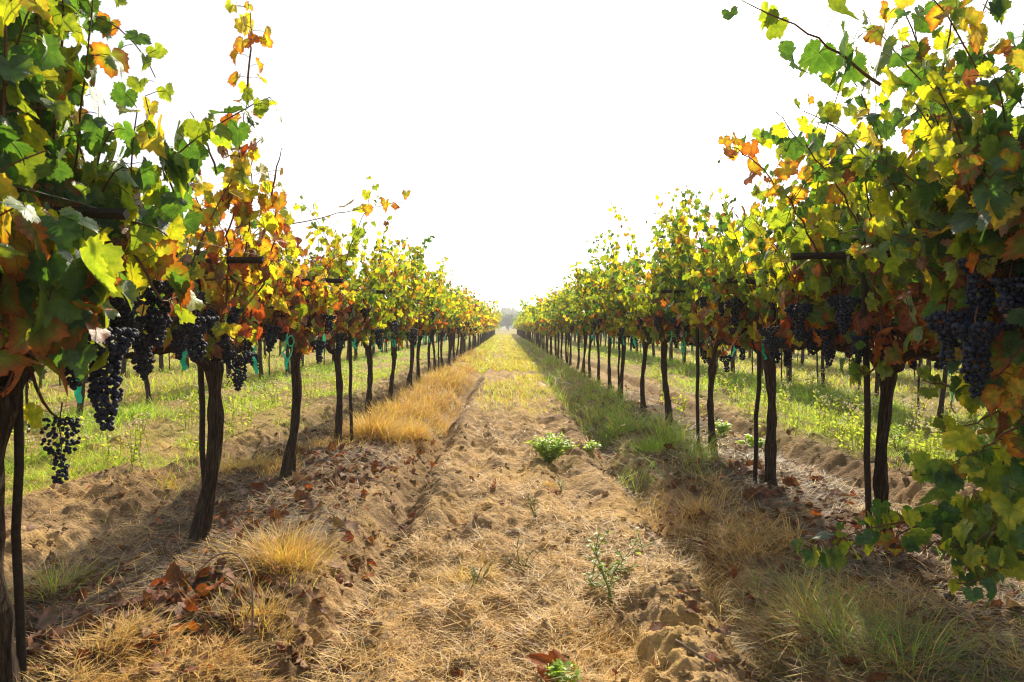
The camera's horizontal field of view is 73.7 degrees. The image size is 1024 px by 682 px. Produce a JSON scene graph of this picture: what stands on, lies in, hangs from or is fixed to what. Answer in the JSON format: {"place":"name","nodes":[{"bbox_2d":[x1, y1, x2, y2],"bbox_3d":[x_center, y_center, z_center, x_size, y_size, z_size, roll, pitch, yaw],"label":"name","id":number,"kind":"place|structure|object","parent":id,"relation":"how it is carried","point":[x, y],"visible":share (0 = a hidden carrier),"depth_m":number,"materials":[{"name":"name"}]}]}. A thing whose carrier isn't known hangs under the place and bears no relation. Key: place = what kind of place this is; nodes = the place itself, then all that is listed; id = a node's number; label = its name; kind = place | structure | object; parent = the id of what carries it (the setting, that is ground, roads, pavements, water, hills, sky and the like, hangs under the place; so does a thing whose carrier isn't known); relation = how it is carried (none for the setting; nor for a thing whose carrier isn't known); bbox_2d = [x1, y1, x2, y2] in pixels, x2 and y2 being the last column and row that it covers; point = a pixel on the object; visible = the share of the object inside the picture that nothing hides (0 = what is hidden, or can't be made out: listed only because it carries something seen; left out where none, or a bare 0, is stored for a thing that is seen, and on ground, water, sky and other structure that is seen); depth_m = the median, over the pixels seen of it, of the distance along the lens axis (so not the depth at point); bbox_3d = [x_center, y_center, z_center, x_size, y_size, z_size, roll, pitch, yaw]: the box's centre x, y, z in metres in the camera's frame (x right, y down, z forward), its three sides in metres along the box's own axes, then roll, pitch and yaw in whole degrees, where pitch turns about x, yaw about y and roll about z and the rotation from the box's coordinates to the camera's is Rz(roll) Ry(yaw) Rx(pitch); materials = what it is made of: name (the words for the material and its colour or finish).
{"place":"outdoors","nodes":[
{"label":"outdoors","id":0,"kind":"place"},
{"bbox_2d":[12,185,425,304],"bbox_3d":[-1.591,-0.971,30.157,0.002,0.020,62.370,0,1,-1],"label":"trellis wire","id":1,"kind":"object","parent":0,"point":[158,228],"visible":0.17,"depth_m":2.47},
{"bbox_2d":[4,328,1023,681],"bbox_3d":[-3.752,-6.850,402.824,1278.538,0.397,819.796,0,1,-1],"label":"ground","id":2,"kind":"structure","parent":0,"point":[438,512],"depth_m":4.60,"materials":[{"name":"soil"}]},
{"bbox_2d":[14,603,57,631],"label":"fallen leaf","id":3,"kind":"object","parent":2,"relation":"on","point":[50,612],"visible":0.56,"depth_m":2.60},
{"bbox_2d":[11,207,129,679],"bbox_3d":[-1.563,0.394,2.175,0.701,1.711,0.069,0,2,4],"label":"trellis post","id":4,"kind":"object","parent":2,"relation":"on","point":[18,476],"visible":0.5,"depth_m":2.15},
{"bbox_2d":[4,549,147,609],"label":"grass tuft","id":5,"kind":"object","parent":2,"relation":"on","point":[49,581],"visible":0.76,"depth_m":3.00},
{"bbox_2d":[67,609,92,635],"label":"fallen leaf","id":6,"kind":"object","parent":2,"relation":"on","point":[86,618],"visible":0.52,"depth_m":2.59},
{"bbox_2d":[75,313,138,419],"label":"grapevine","id":7,"kind":"object","parent":2,"relation":"on","point":[80,406],"depth_m":8.36,"materials":[{"name":"plant"}]},
{"bbox_2d":[101,575,119,587],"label":"fallen leaf","id":8,"kind":"object","parent":2,"relation":"on","point":[109,578],"visible":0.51,"depth_m":3.01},
{"bbox_2d":[14,584,235,681],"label":"grass tuft","id":9,"kind":"object","parent":2,"relation":"on","point":[132,622],"visible":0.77,"depth_m":2.34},
{"bbox_2d":[92,398,174,422],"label":"grass tuft","id":10,"kind":"object","parent":2,"relation":"on","point":[137,408],"visible":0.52,"depth_m":9.00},
{"bbox_2d":[0,0,282,681],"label":"grapevine","id":11,"kind":"object","parent":2,"relation":"on","point":[77,288],"visible":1,"depth_m":2.11,"materials":[{"name":"green plant"}]},
{"bbox_2d":[138,193,156,406],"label":"grapevine","id":12,"kind":"object","parent":2,"relation":"on","point":[147,388],"depth_m":9.90,"materials":[{"name":"plant"}]},
{"bbox_2d":[113,459,193,496],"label":"grass tuft","id":13,"kind":"object","parent":2,"relation":"on","point":[170,484],"visible":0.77,"depth_m":5.45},
{"bbox_2d":[162,560,190,587],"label":"fallen leaf","id":14,"kind":"object","parent":2,"relation":"on","point":[174,573],"visible":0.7,"depth_m":3.02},
{"bbox_2d":[188,615,212,644],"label":"fallen leaf","id":15,"kind":"object","parent":2,"relation":"on","point":[205,629],"visible":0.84,"depth_m":2.55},
{"bbox_2d":[114,0,294,545],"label":"grapevine","id":16,"kind":"object","parent":2,"relation":"on","point":[252,282],"visible":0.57,"depth_m":3.64,"materials":[{"name":"orange plant"}]},
{"bbox_2d":[196,577,226,599],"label":"fallen leaf","id":17,"kind":"object","parent":2,"relation":"on","point":[204,591],"visible":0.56,"depth_m":2.86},
{"bbox_2d":[191,552,253,654],"bbox_3d":[-1.189,1.043,2.857,0.091,0.314,0.763,-1,2,-41],"label":"bent cane","id":18,"kind":"object","parent":2,"relation":"on","point":[238,556],"visible":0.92,"depth_m":2.63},
{"bbox_2d":[176,449,280,483],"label":"grass tuft","id":19,"kind":"object","parent":2,"relation":"on","point":[229,467],"visible":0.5,"depth_m":5.45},
{"bbox_2d":[194,250,264,532],"bbox_3d":[-1.674,0.365,3.702,0.701,1.710,0.069,-1,1,3],"label":"trellis post","id":20,"kind":"object","parent":2,"relation":"on","point":[201,385],"visible":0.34,"depth_m":3.68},
{"bbox_2d":[235,528,253,556],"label":"fallen leaf","id":21,"kind":"object","parent":2,"relation":"on","point":[239,535],"visible":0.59,"depth_m":3.43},
{"bbox_2d":[242,332,279,380],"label":"grapevine","id":22,"kind":"object","parent":2,"relation":"on","point":[260,364],"visible":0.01,"depth_m":14.49,"materials":[{"name":"brown plant"}]},
{"bbox_2d":[156,514,370,614],"bbox_3d":[-1.103,1.070,3.390,1.144,0.434,1.042,0,1,-1],"label":"grass tuft","id":23,"kind":"object","parent":2,"relation":"on","point":[286,559],"visible":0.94,"depth_m":3.35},
{"bbox_2d":[149,554,377,680],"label":"grass tuft","id":24,"kind":"object","parent":2,"relation":"on","point":[257,612],"visible":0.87,"depth_m":2.79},
{"bbox_2d":[268,506,285,519],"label":"fallen leaf","id":25,"kind":"object","parent":2,"relation":"on","point":[275,512],"visible":0.58,"depth_m":4.02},
{"bbox_2d":[289,489,309,505],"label":"fallen leaf","id":26,"kind":"object","parent":2,"relation":"on","point":[299,494],"visible":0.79,"depth_m":4.45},
{"bbox_2d":[201,190,410,479],"bbox_3d":[-1.574,-0.101,5.111,1.380,2.445,2.154,0,1,-1],"label":"grapevine","id":27,"kind":"object","parent":2,"relation":"on","point":[305,316],"visible":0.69,"depth_m":5.11,"materials":[{"name":"yellow plant"}]},
{"bbox_2d":[303,496,322,516],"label":"fallen leaf","id":28,"kind":"object","parent":2,"relation":"on","point":[312,504],"visible":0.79,"depth_m":4.31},
{"bbox_2d":[285,276,342,472],"bbox_3d":[-1.661,0.330,5.243,0.701,1.711,0.070,1,1,2],"label":"trellis post","id":29,"kind":"object","parent":2,"relation":"on","point":[333,280],"visible":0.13,"depth_m":5.23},
{"bbox_2d":[247,175,406,444],"bbox_3d":[-1.686,-0.223,6.477,1.224,2.647,2.272,0,1,-1],"label":"grapevine","id":30,"kind":"object","parent":2,"relation":"on","point":[364,320],"visible":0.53,"depth_m":6.64,"materials":[{"name":"yellow plant"}]},
{"bbox_2d":[332,515,360,538],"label":"fallen leaf","id":31,"kind":"object","parent":2,"relation":"on","point":[337,520],"visible":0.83,"depth_m":4.04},
{"bbox_2d":[292,195,421,416],"bbox_3d":[-1.659,-0.273,8.074,1.175,2.698,2.380,0,1,-1],"label":"grapevine","id":32,"kind":"object","parent":2,"relation":"on","point":[386,316],"visible":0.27,"depth_m":8.19,"materials":[{"name":"yellow plant"}]},
{"bbox_2d":[348,290,385,440],"bbox_3d":[-1.604,0.309,6.794,0.701,1.710,0.069,0,2,1],"label":"trellis post","id":33,"kind":"object","parent":2,"relation":"on","point":[350,371],"visible":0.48,"depth_m":6.77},
{"bbox_2d":[311,403,435,442],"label":"grass tuft","id":34,"kind":"object","parent":2,"relation":"on","point":[374,425],"visible":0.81,"depth_m":7.10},
{"bbox_2d":[340,237,435,401],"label":"grapevine","id":35,"kind":"object","parent":2,"relation":"on","point":[405,311],"visible":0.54,"depth_m":9.64,"materials":[{"name":"yellow plant"}]},
{"bbox_2d":[344,393,446,428],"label":"grass tuft","id":36,"kind":"object","parent":2,"relation":"on","point":[398,405],"visible":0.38,"depth_m":8.61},
{"bbox_2d":[110,321,699,342],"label":"trees","id":37,"kind":"object","parent":2,"relation":"on","point":[514,326],"depth_m":86.59,"materials":[{"name":"green plant"}]},
{"bbox_2d":[364,235,454,388],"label":"grapevine","id":38,"kind":"object","parent":2,"relation":"on","point":[428,299],"visible":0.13,"depth_m":11.20,"materials":[{"name":"green plant"}]},
{"bbox_2d":[347,415,475,457],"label":"grass tuft","id":39,"kind":"object","parent":2,"relation":"on","point":[413,431],"visible":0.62,"depth_m":7.28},
{"bbox_2d":[391,269,455,382],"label":"grapevine","id":40,"kind":"object","parent":2,"relation":"on","point":[441,296],"visible":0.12,"depth_m":12.84,"materials":[{"name":"green plant"}]},
{"bbox_2d":[381,385,483,418],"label":"grass tuft","id":41,"kind":"object","parent":2,"relation":"on","point":[436,399],"visible":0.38,"depth_m":10.08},
{"bbox_2d":[420,265,450,371],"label":"grapevine","id":42,"kind":"object","parent":2,"relation":"on","point":[434,358],"visible":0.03,"depth_m":15.88,"materials":[{"name":"green plant"}]},
{"bbox_2d":[395,366,484,393],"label":"grass tuft","id":43,"kind":"object","parent":2,"relation":"on","point":[444,375],"visible":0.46,"depth_m":13.67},
{"bbox_2d":[426,280,459,372],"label":"grapevine","id":44,"kind":"object","parent":2,"relation":"on","point":[448,312],"visible":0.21,"depth_m":14.13,"materials":[{"name":"plant"}]},
{"bbox_2d":[433,279,467,367],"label":"grapevine","id":45,"kind":"object","parent":2,"relation":"on","point":[450,327],"visible":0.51,"depth_m":17.44,"materials":[{"name":"plant"}]},
{"bbox_2d":[429,257,474,367],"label":"grapevine","id":46,"kind":"object","parent":2,"relation":"on","point":[465,314],"visible":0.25,"depth_m":18.97,"materials":[{"name":"green plant"}]},
{"bbox_2d":[391,551,516,599],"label":"grass tuft","id":47,"kind":"object","parent":2,"relation":"on","point":[458,575],"visible":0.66,"depth_m":3.30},
{"bbox_2d":[445,270,473,360],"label":"grapevine","id":48,"kind":"object","parent":2,"relation":"on","point":[467,318],"visible":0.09,"depth_m":23.61,"materials":[{"name":"plant"}]},
{"bbox_2d":[458,285,480,357],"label":"grapevine","id":49,"kind":"object","parent":2,"relation":"on","point":[474,309],"visible":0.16,"depth_m":25.14,"materials":[{"name":"green plant"}]},
{"bbox_2d":[455,299,495,355],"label":"grapevine","id":50,"kind":"object","parent":2,"relation":"on","point":[486,320],"visible":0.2,"depth_m":26.43,"materials":[{"name":"yellow plant"}]},
{"bbox_2d":[468,560,497,588],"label":"leafy weed","id":51,"kind":"object","parent":2,"relation":"on","point":[474,570],"visible":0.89,"depth_m":3.08,"materials":[{"name":"green plant"}]},
{"bbox_2d":[19,347,961,681],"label":"golden grass","id":52,"kind":"structure","parent":2,"relation":"on","point":[431,409],"depth_m":3.21,"materials":[{"name":"plant"}]},
{"bbox_2d":[496,305,519,328],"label":"broadleaf tree","id":53,"kind":"object","parent":2,"relation":"on","point":[507,310],"visible":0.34,"depth_m":557.94,"materials":[{"name":"grey plant"}]},
{"bbox_2d":[499,311,518,329],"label":"broadleaf tree","id":54,"kind":"object","parent":2,"relation":"on","point":[507,320],"visible":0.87,"depth_m":248.95,"materials":[{"name":"grey plant"}]},
{"bbox_2d":[4,334,1017,523],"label":"yellow green grass","id":55,"kind":"structure","parent":2,"relation":"on","point":[509,347],"depth_m":12.20,"materials":[{"name":"plant"}]},
{"bbox_2d":[11,354,1011,471],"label":"wildflower weeds","id":56,"kind":"object","parent":2,"relation":"on","point":[858,420],"visible":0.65,"depth_m":8.13,"materials":[{"name":"green plant"}]},
{"bbox_2d":[4,377,1023,681],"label":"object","id":57,"kind":"structure","parent":2,"relation":"on","point":[352,633],"depth_m":2.98,"materials":[{"name":"yellow plant"}]},
{"bbox_2d":[906,606,934,626],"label":"fallen leaf","id":58,"kind":"object","parent":57,"relation":"on","point":[911,612],"visible":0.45,"depth_m":2.65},
{"bbox_2d":[4,414,1023,681],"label":"soil crumbs","id":59,"kind":"object","parent":2,"relation":"on","point":[666,676],"visible":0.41,"depth_m":2.75,"materials":[{"name":"soil"}]},
{"bbox_2d":[8,384,1023,681],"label":"leaf litter","id":60,"kind":"object","parent":2,"relation":"on","point":[56,632],"visible":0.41,"depth_m":3.02,"materials":[{"name":"plant"}]},
{"bbox_2d":[172,620,199,637],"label":"fallen leaf","id":61,"kind":"object","parent":60,"relation":"on","point":[193,625],"visible":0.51,"depth_m":2.57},
{"bbox_2d":[502,535,537,573],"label":"leafy weed","id":62,"kind":"object","parent":2,"relation":"on","point":[512,565],"visible":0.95,"depth_m":3.46,"materials":[{"name":"green plant"}]},
{"bbox_2d":[519,291,552,354],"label":"grapevine","id":63,"kind":"object","parent":2,"relation":"on","point":[529,313],"visible":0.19,"depth_m":28.04,"materials":[{"name":"yellow plant"}]},
{"bbox_2d":[530,298,564,355],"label":"grapevine","id":64,"kind":"object","parent":2,"relation":"on","point":[545,326],"visible":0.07,"depth_m":26.65,"materials":[{"name":"green plant"}]},
{"bbox_2d":[535,295,560,358],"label":"grapevine","id":65,"kind":"object","parent":2,"relation":"on","point":[553,333],"visible":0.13,"depth_m":24.95,"materials":[{"name":"green plant"}]},
{"bbox_2d":[525,648,573,681],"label":"fallen leaf","id":66,"kind":"object","parent":2,"relation":"on","point":[554,654],"visible":0.6,"depth_m":2.35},
{"bbox_2d":[524,432,578,462],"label":"leafy weed","id":67,"kind":"object","parent":2,"relation":"on","point":[553,449],"visible":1,"depth_m":6.18,"materials":[{"name":"green plant"}]},
{"bbox_2d":[544,277,565,357],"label":"grapevine","id":68,"kind":"object","parent":2,"relation":"on","point":[559,331],"visible":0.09,"depth_m":23.45,"materials":[{"name":"plant"}]},
{"bbox_2d":[544,275,573,361],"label":"grapevine","id":69,"kind":"object","parent":2,"relation":"on","point":[553,321],"visible":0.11,"depth_m":21.88,"materials":[{"name":"plant"}]},
{"bbox_2d":[544,274,574,364],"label":"grapevine","id":70,"kind":"object","parent":2,"relation":"on","point":[558,304],"visible":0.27,"depth_m":20.39,"materials":[{"name":"plant"}]},
{"bbox_2d":[543,658,582,681],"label":"leafy weed","id":71,"kind":"object","parent":2,"relation":"on","point":[557,670],"visible":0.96,"depth_m":2.28,"materials":[{"name":"green plant"}]},
{"bbox_2d":[554,281,579,368],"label":"grapevine","id":72,"kind":"object","parent":2,"relation":"on","point":[560,312],"visible":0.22,"depth_m":18.79,"materials":[{"name":"green plant"}]},
{"bbox_2d":[561,273,599,372],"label":"grapevine","id":73,"kind":"object","parent":2,"relation":"on","point":[574,326],"visible":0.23,"depth_m":17.40,"materials":[{"name":"plant"}]},
{"bbox_2d":[563,255,601,376],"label":"grapevine","id":74,"kind":"object","parent":2,"relation":"on","point":[580,324],"visible":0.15,"depth_m":15.72,"materials":[{"name":"green plant"}]},
{"bbox_2d":[563,245,610,382],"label":"grapevine","id":75,"kind":"object","parent":2,"relation":"on","point":[581,304],"visible":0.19,"depth_m":14.21,"materials":[{"name":"plant"}]},
{"bbox_2d":[583,440,600,452],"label":"leafy weed","id":76,"kind":"object","parent":2,"relation":"on","point":[590,445],"visible":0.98,"depth_m":6.71,"materials":[{"name":"green plant"}]},
{"bbox_2d":[504,597,695,673],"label":"grass tuft","id":77,"kind":"object","parent":2,"relation":"on","point":[600,633],"visible":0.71,"depth_m":2.72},
{"bbox_2d":[582,551,627,586],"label":"leafy weed","id":78,"kind":"object","parent":2,"relation":"on","point":[596,575],"visible":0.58,"depth_m":3.23,"materials":[{"name":"green plant"}]},
{"bbox_2d":[571,237,644,397],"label":"grapevine","id":79,"kind":"object","parent":2,"relation":"on","point":[609,326],"visible":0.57,"depth_m":10.97,"materials":[{"name":"green plant"}]},
{"bbox_2d":[572,229,644,387],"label":"grapevine","id":80,"kind":"object","parent":2,"relation":"on","point":[578,276],"visible":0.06,"depth_m":12.66,"materials":[{"name":"green plant"}]},
{"bbox_2d":[561,407,664,449],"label":"grass tuft","id":81,"kind":"object","parent":2,"relation":"on","point":[615,424],"visible":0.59,"depth_m":8.01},
{"bbox_2d":[584,521,655,605],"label":"leafy weed","id":82,"kind":"object","parent":2,"relation":"on","point":[599,565],"visible":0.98,"depth_m":3.00,"materials":[{"name":"green plant"}]},
{"bbox_2d":[587,186,670,408],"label":"grapevine","id":83,"kind":"object","parent":2,"relation":"on","point":[629,322],"visible":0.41,"depth_m":9.57,"materials":[{"name":"green plant"}]},
{"bbox_2d":[601,424,702,466],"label":"grass tuft","id":84,"kind":"object","parent":2,"relation":"on","point":[654,445],"visible":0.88,"depth_m":6.60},
{"bbox_2d":[603,184,746,423],"bbox_3d":[1.799,-0.412,7.881,1.245,2.944,2.423,0,1,-1],"label":"grapevine","id":85,"kind":"object","parent":2,"relation":"on","point":[659,327],"visible":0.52,"depth_m":7.97,"materials":[{"name":"green plant"}]},
{"bbox_2d":[660,287,701,444],"bbox_3d":[1.809,0.312,6.666,0.701,1.710,0.069,0,0,3],"label":"trellis post","id":86,"kind":"object","parent":2,"relation":"on","point":[697,370],"visible":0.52,"depth_m":6.64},
{"bbox_2d":[675,639,727,674],"bbox_3d":[0.667,1.119,2.423,0.013,0.047,0.221,-1,1,-37],"label":"dead stick","id":87,"kind":"object","parent":2,"relation":"on","point":[691,650],"visible":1,"depth_m":2.43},
{"bbox_2d":[694,538,713,556],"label":"fallen leaf","id":88,"kind":"object","parent":2,"relation":"on","point":[698,543],"visible":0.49,"depth_m":3.95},
{"bbox_2d":[631,484,788,547],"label":"grass tuft","id":89,"kind":"object","parent":2,"relation":"on","point":[704,504],"visible":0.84,"depth_m":4.45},
{"bbox_2d":[714,418,733,436],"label":"leafy weed","id":90,"kind":"object","parent":2,"relation":"on","point":[722,428],"visible":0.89,"depth_m":7.14,"materials":[{"name":"green plant"}]},
{"bbox_2d":[645,151,804,447],"bbox_3d":[1.935,-0.230,6.245,1.248,2.658,2.703,0,1,-1],"label":"grapevine","id":91,"kind":"object","parent":2,"relation":"on","point":[682,320],"visible":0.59,"depth_m":6.31,"materials":[{"name":"green plant"}]},
{"bbox_2d":[712,278,767,483],"bbox_3d":[1.828,0.348,5.088,0.701,1.711,0.069,1,1,0],"label":"trellis post","id":92,"kind":"object","parent":2,"relation":"on","point":[757,400],"visible":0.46,"depth_m":5.07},
{"bbox_2d":[735,434,765,447],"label":"leafy weed","id":93,"kind":"object","parent":2,"relation":"on","point":[750,439],"visible":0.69,"depth_m":6.71,"materials":[{"name":"green plant"}]},
{"bbox_2d":[743,486,757,501],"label":"fallen leaf","id":94,"kind":"object","parent":2,"relation":"on","point":[748,494],"visible":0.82,"depth_m":4.60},
{"bbox_2d":[677,176,852,487],"bbox_3d":[1.846,-0.131,4.806,1.203,2.528,2.278,0,1,-1],"label":"grapevine","id":95,"kind":"object","parent":2,"relation":"on","point":[744,303],"visible":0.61,"depth_m":4.91,"materials":[{"name":"green plant"}]},
{"bbox_2d":[756,485,780,498],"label":"fallen leaf","id":96,"kind":"object","parent":2,"relation":"on","point":[765,490],"visible":0.88,"depth_m":4.65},
{"bbox_2d":[782,476,799,486],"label":"fallen leaf","id":97,"kind":"object","parent":2,"relation":"on","point":[791,480],"visible":0.94,"depth_m":4.85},
{"bbox_2d":[699,553,895,671],"bbox_3d":[1.153,1.135,2.894,0.960,0.395,1.006,1,1,30],"label":"grass tuft","id":98,"kind":"object","parent":2,"relation":"on","point":[788,580],"visible":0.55,"depth_m":2.96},
{"bbox_2d":[827,488,853,500],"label":"fallen leaf","id":99,"kind":"object","parent":2,"relation":"on","point":[834,493],"visible":0.89,"depth_m":4.61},
{"bbox_2d":[790,242,891,527],"bbox_3d":[1.775,0.364,3.428,0.701,1.710,0.069,-1,1,0],"label":"trellis post","id":100,"kind":"object","parent":2,"relation":"on","point":[867,389],"visible":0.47,"depth_m":3.41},
{"bbox_2d":[715,572,993,681],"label":"grass tuft","id":101,"kind":"object","parent":2,"relation":"on","point":[836,626],"visible":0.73,"depth_m":2.59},
{"bbox_2d":[717,0,1011,550],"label":"grapevine","id":102,"kind":"object","parent":2,"relation":"on","point":[830,291],"visible":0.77,"depth_m":3.26,"materials":[{"name":"green plant"}]},
{"bbox_2d":[721,0,1023,608],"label":"grapevine","id":103,"kind":"object","parent":2,"relation":"on","point":[985,525],"visible":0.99,"depth_m":2.39,"materials":[{"name":"green plant"}]},
{"bbox_2d":[759,577,1021,681],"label":"grass tuft","id":104,"kind":"object","parent":2,"relation":"on","point":[889,642],"visible":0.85,"depth_m":2.40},
{"bbox_2d":[889,425,905,447],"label":"leafy weed","id":105,"kind":"object","parent":2,"relation":"on","point":[891,432],"visible":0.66,"depth_m":6.65,"materials":[{"name":"green plant"}]},
{"bbox_2d":[936,369,947,417],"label":"grapevine","id":106,"kind":"object","parent":2,"relation":"on","point":[940,410],"depth_m":8.62,"materials":[{"name":"plant"}]},
{"bbox_2d":[32,0,1023,327],"label":"sky","id":107,"kind":"structure","parent":0,"point":[513,129],"materials":[{"name":"white"}]},
{"bbox_2d":[518,339,1023,681],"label":"green grass","id":108,"kind":"structure","parent":0,"point":[658,427],"depth_m":6.93,"materials":[{"name":"plant"}]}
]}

